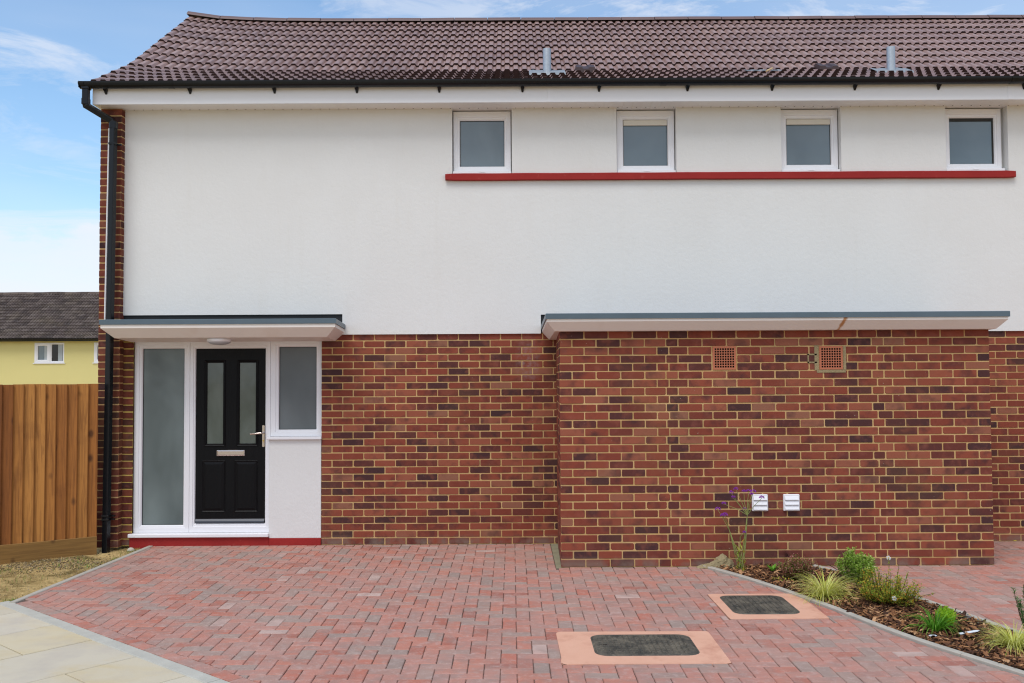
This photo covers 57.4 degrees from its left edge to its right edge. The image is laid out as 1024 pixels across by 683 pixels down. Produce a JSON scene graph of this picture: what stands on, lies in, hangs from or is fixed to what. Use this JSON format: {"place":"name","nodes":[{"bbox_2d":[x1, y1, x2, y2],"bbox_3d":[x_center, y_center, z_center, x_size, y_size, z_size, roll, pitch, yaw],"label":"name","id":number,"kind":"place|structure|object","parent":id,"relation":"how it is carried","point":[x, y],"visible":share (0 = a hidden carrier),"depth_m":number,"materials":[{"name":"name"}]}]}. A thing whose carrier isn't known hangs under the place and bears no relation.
{"place":"outdoors","nodes":[
{"label":"outdoors","id":0,"kind":"place"},
{"bbox_2d":[0,292,98,384],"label":"yellow house","id":1,"kind":"structure","parent":0,"point":[48,337],"depth_m":50.04,"materials":[{"name":"paint"}]},
{"bbox_2d":[33,343,64,363],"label":"window","id":2,"kind":"structure","parent":1,"relation":"in","point":[44,353],"depth_m":50.06,"materials":[{"name":"white plastic"}]},
{"bbox_2d":[94,342,97,362],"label":"window","id":3,"kind":"structure","parent":1,"relation":"in","point":[95,343],"depth_m":50.01,"materials":[{"name":"white plastic"}]},
{"bbox_2d":[0,548,135,599],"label":"dead grass","id":4,"kind":"structure","parent":0,"point":[27,568],"depth_m":8.73,"materials":[{"name":"plant"}]},
{"bbox_2d":[0,605,202,682],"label":"path","id":5,"kind":"structure","parent":0,"point":[33,650],"depth_m":5.90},
{"bbox_2d":[0,541,1008,601],"bbox_3d":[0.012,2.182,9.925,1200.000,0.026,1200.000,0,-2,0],"label":"ground","id":6,"kind":"structure","parent":0,"point":[46,583],"depth_m":8.69,"materials":[{"name":"soil"}]},
{"bbox_2d":[0,384,97,564],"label":"wooden fence","id":7,"kind":"object","parent":6,"relation":"on","point":[48,464],"visible":0.98,"depth_m":9.42,"materials":[{"name":"brown wood"}]},
{"bbox_2d":[0,550,123,595],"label":"soil clods","id":8,"kind":"object","parent":6,"relation":"on","point":[47,565],"visible":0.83,"depth_m":9.07,"materials":[{"name":"brown soil"}]},
{"bbox_2d":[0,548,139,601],"bbox_3d":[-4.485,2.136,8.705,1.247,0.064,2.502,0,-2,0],"label":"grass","id":9,"kind":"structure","parent":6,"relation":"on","point":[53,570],"depth_m":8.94,"materials":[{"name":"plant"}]},
{"bbox_2d":[9,546,152,602],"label":"kerb","id":10,"kind":"structure","parent":6,"relation":"on","point":[23,598],"depth_m":8.38,"materials":[{"name":"concrete"}]},
{"bbox_2d":[0,601,229,682],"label":"kerb","id":11,"kind":"structure","parent":6,"relation":"on","point":[197,675],"depth_m":6.20,"materials":[{"name":"grey concrete"}]},
{"bbox_2d":[78,11,1023,566],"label":"terraced house","id":12,"kind":"structure","parent":6,"relation":"on","point":[616,291],"depth_m":10.00,"materials":[{"name":"paint"}]},
{"bbox_2d":[133,342,189,532],"bbox_3d":[-3.746,1.019,10.032,0.593,2.040,0.055,0,-2,0],"label":"side window","id":13,"kind":"structure","parent":12,"relation":"in","point":[162,369],"depth_m":10.03,"materials":[{"name":"white plastic"}]},
{"bbox_2d":[195,349,265,522],"bbox_3d":[-3.017,1.006,9.999,0.744,1.861,0.087,0,-2,0],"label":"front door","id":14,"kind":"structure","parent":12,"relation":"in","point":[231,383],"depth_m":10.03,"materials":[{"name":"black wood"}]},
{"bbox_2d":[266,341,321,439],"bbox_3d":[-2.318,0.517,10.011,0.582,1.054,0.135,0,-2,0],"label":"side window","id":15,"kind":"structure","parent":12,"relation":"in","point":[296,366],"depth_m":10.05,"materials":[{"name":"white plastic"}]},
{"bbox_2d":[453,111,511,172],"bbox_3d":[-0.309,-2.149,10.137,0.750,0.710,0.133,0,-2,0],"label":"window","id":16,"kind":"structure","parent":12,"relation":"in","point":[482,141],"depth_m":10.16,"materials":[{"name":"white plastic"}]},
{"bbox_2d":[616,111,675,171],"bbox_3d":[1.462,-2.159,10.137,0.750,0.710,0.133,0,-2,0],"label":"window","id":17,"kind":"structure","parent":12,"relation":"in","point":[645,139],"depth_m":10.16,"materials":[{"name":"white plastic"}]},
{"bbox_2d":[781,110,839,171],"bbox_3d":[3.217,-2.168,10.130,0.628,0.691,0.118,0,-2,0],"label":"window","id":18,"kind":"structure","parent":12,"relation":"in","point":[809,138],"depth_m":10.16,"materials":[{"name":"white plastic"}]},
{"bbox_2d":[945,109,1004,170],"bbox_3d":[5.003,-2.178,10.137,0.750,0.710,0.133,0,-2,0],"label":"window","id":19,"kind":"structure","parent":12,"relation":"in","point":[974,142],"depth_m":10.16,"materials":[{"name":"white plastic"}]},
{"bbox_2d":[551,544,560,568],"bbox_3d":[0.448,2.142,9.295,0.076,0.039,1.254,0,-2,0],"label":"concrete strip","id":20,"kind":"object","parent":6,"relation":"on","point":[555,551],"visible":0.71,"depth_m":9.28,"materials":[{"name":"beige concrete"}]},
{"bbox_2d":[703,565,1023,676],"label":"kerb","id":21,"kind":"structure","parent":6,"relation":"on","point":[958,653],"depth_m":6.47,"materials":[{"name":"concrete"}]},
{"bbox_2d":[813,564,1023,634],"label":"kerb","id":22,"kind":"structure","parent":6,"relation":"on","point":[930,601],"depth_m":6.94,"materials":[{"name":"concrete"}]},
{"bbox_2d":[0,0,1023,291],"label":"sky","id":23,"kind":"structure","parent":0,"point":[50,145],"materials":[{"name":"blue"}]},
{"bbox_2d":[16,544,1023,682],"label":"block paving","id":24,"kind":"structure","parent":0,"point":[472,613],"depth_m":6.85,"materials":[{"name":"red brick"}]},
{"bbox_2d":[556,631,730,665],"bbox_3d":[0.831,2.001,6.120,1.054,0.036,0.742,0,-2,0],"label":"manhole cover","id":25,"kind":"object","parent":24,"relation":"on","point":[614,648],"visible":0.99,"depth_m":6.06,"materials":[{"name":"concrete"}]},
{"bbox_2d":[708,594,828,619],"bbox_3d":[1.947,2.036,7.198,0.730,0.036,0.789,0,-2,0],"label":"manhole cover","id":26,"kind":"object","parent":24,"relation":"on","point":[758,606],"visible":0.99,"depth_m":7.12,"materials":[{"name":"concrete"}]},
{"bbox_2d":[716,562,1023,670],"bbox_3d":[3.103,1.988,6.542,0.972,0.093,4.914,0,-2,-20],"label":"bark mulch","id":27,"kind":"object","parent":0,"point":[943,639],"visible":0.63,"depth_m":6.78,"materials":[{"name":"brown wood"}]},
{"bbox_2d":[696,553,733,568],"bbox_3d":[1.877,2.029,8.644,0.358,0.131,0.126,0,-2,0],"label":"mortar lump","id":28,"kind":"object","parent":27,"relation":"on","point":[720,559],"visible":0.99,"depth_m":8.61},
{"bbox_2d":[715,487,763,570],"bbox_3d":[2.078,1.708,8.517,0.446,0.771,0.149,0,-2,0],"label":"verbena","id":29,"kind":"object","parent":27,"relation":"on","point":[725,514],"visible":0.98,"depth_m":8.52,"materials":[{"name":"green plant"}]},
{"bbox_2d":[767,564,778,570],"bbox_3d":[2.348,2.032,8.418,0.115,0.065,0.109,1,-2,-21],"label":"broad leaf seedling","id":30,"kind":"object","parent":27,"relation":"on","point":[773,567],"visible":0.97,"depth_m":8.42,"materials":[{"name":"green plant"}]},
{"bbox_2d":[776,553,814,580],"bbox_3d":[2.448,1.944,8.079,0.331,0.244,0.305,0,-2,0],"label":"red tinged shrub","id":31,"kind":"object","parent":27,"relation":"on","point":[793,568],"visible":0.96,"depth_m":8.03,"materials":[{"name":"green plant"}]},
{"bbox_2d":[784,561,864,606],"bbox_3d":[2.499,1.912,7.439,0.709,0.492,0.704,0,-2,0],"label":"yellow grass tuft","id":32,"kind":"object","parent":27,"relation":"on","point":[827,589],"visible":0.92,"depth_m":7.40,"materials":[{"name":"yellow plant"}]},
{"bbox_2d":[835,546,876,584],"bbox_3d":[2.919,1.894,7.900,0.352,0.325,0.334,0,-2,-17],"label":"green shrub","id":33,"kind":"object","parent":27,"relation":"on","point":[855,564],"visible":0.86,"depth_m":7.86,"materials":[{"name":"green plant"}]},
{"bbox_2d":[852,556,923,606],"bbox_3d":[2.865,1.852,7.170,0.506,0.355,0.515,2,-3,-41],"label":"potentilla shrub","id":34,"kind":"object","parent":27,"relation":"on","point":[879,597],"visible":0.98,"depth_m":7.12,"materials":[{"name":"green plant"}]},
{"bbox_2d":[900,604,971,635],"bbox_3d":[2.899,1.909,6.391,0.506,0.216,0.464,0,-2,0],"label":"strap leaf plant","id":35,"kind":"object","parent":27,"relation":"on","point":[935,624],"visible":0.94,"depth_m":6.39,"materials":[{"name":"green plant"}]},
{"bbox_2d":[935,606,956,624],"bbox_3d":[3.010,1.897,6.492,0.144,0.139,0.151,0,-2,0],"label":"lime shrub","id":36,"kind":"object","parent":27,"relation":"on","point":[943,613],"visible":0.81,"depth_m":6.47,"materials":[{"name":"green plant"}]},
{"bbox_2d":[959,630,979,634],"bbox_3d":[3.096,1.965,6.329,0.150,0.003,0.022,-6,12,-9],"label":"plant label","id":37,"kind":"object","parent":27,"relation":"on","point":[972,631],"visible":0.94,"depth_m":6.33,"materials":[{"name":"white plastic"}]},
{"bbox_2d":[969,619,1023,657],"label":"yellow grass tuft","id":38,"kind":"object","parent":27,"relation":"on","point":[1013,641],"visible":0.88,"depth_m":6.04,"materials":[{"name":"yellow plant"}]},
{"bbox_2d":[1011,585,1023,628],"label":"needle leaved shrub","id":39,"kind":"object","parent":27,"relation":"on","point":[1021,614],"visible":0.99,"depth_m":6.20,"materials":[{"name":"green plant"}]},
{"bbox_2d":[825,541,1023,630],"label":"block paving","id":40,"kind":"structure","parent":0,"point":[984,592],"depth_m":7.96,"materials":[{"name":"red brick"}]}
]}

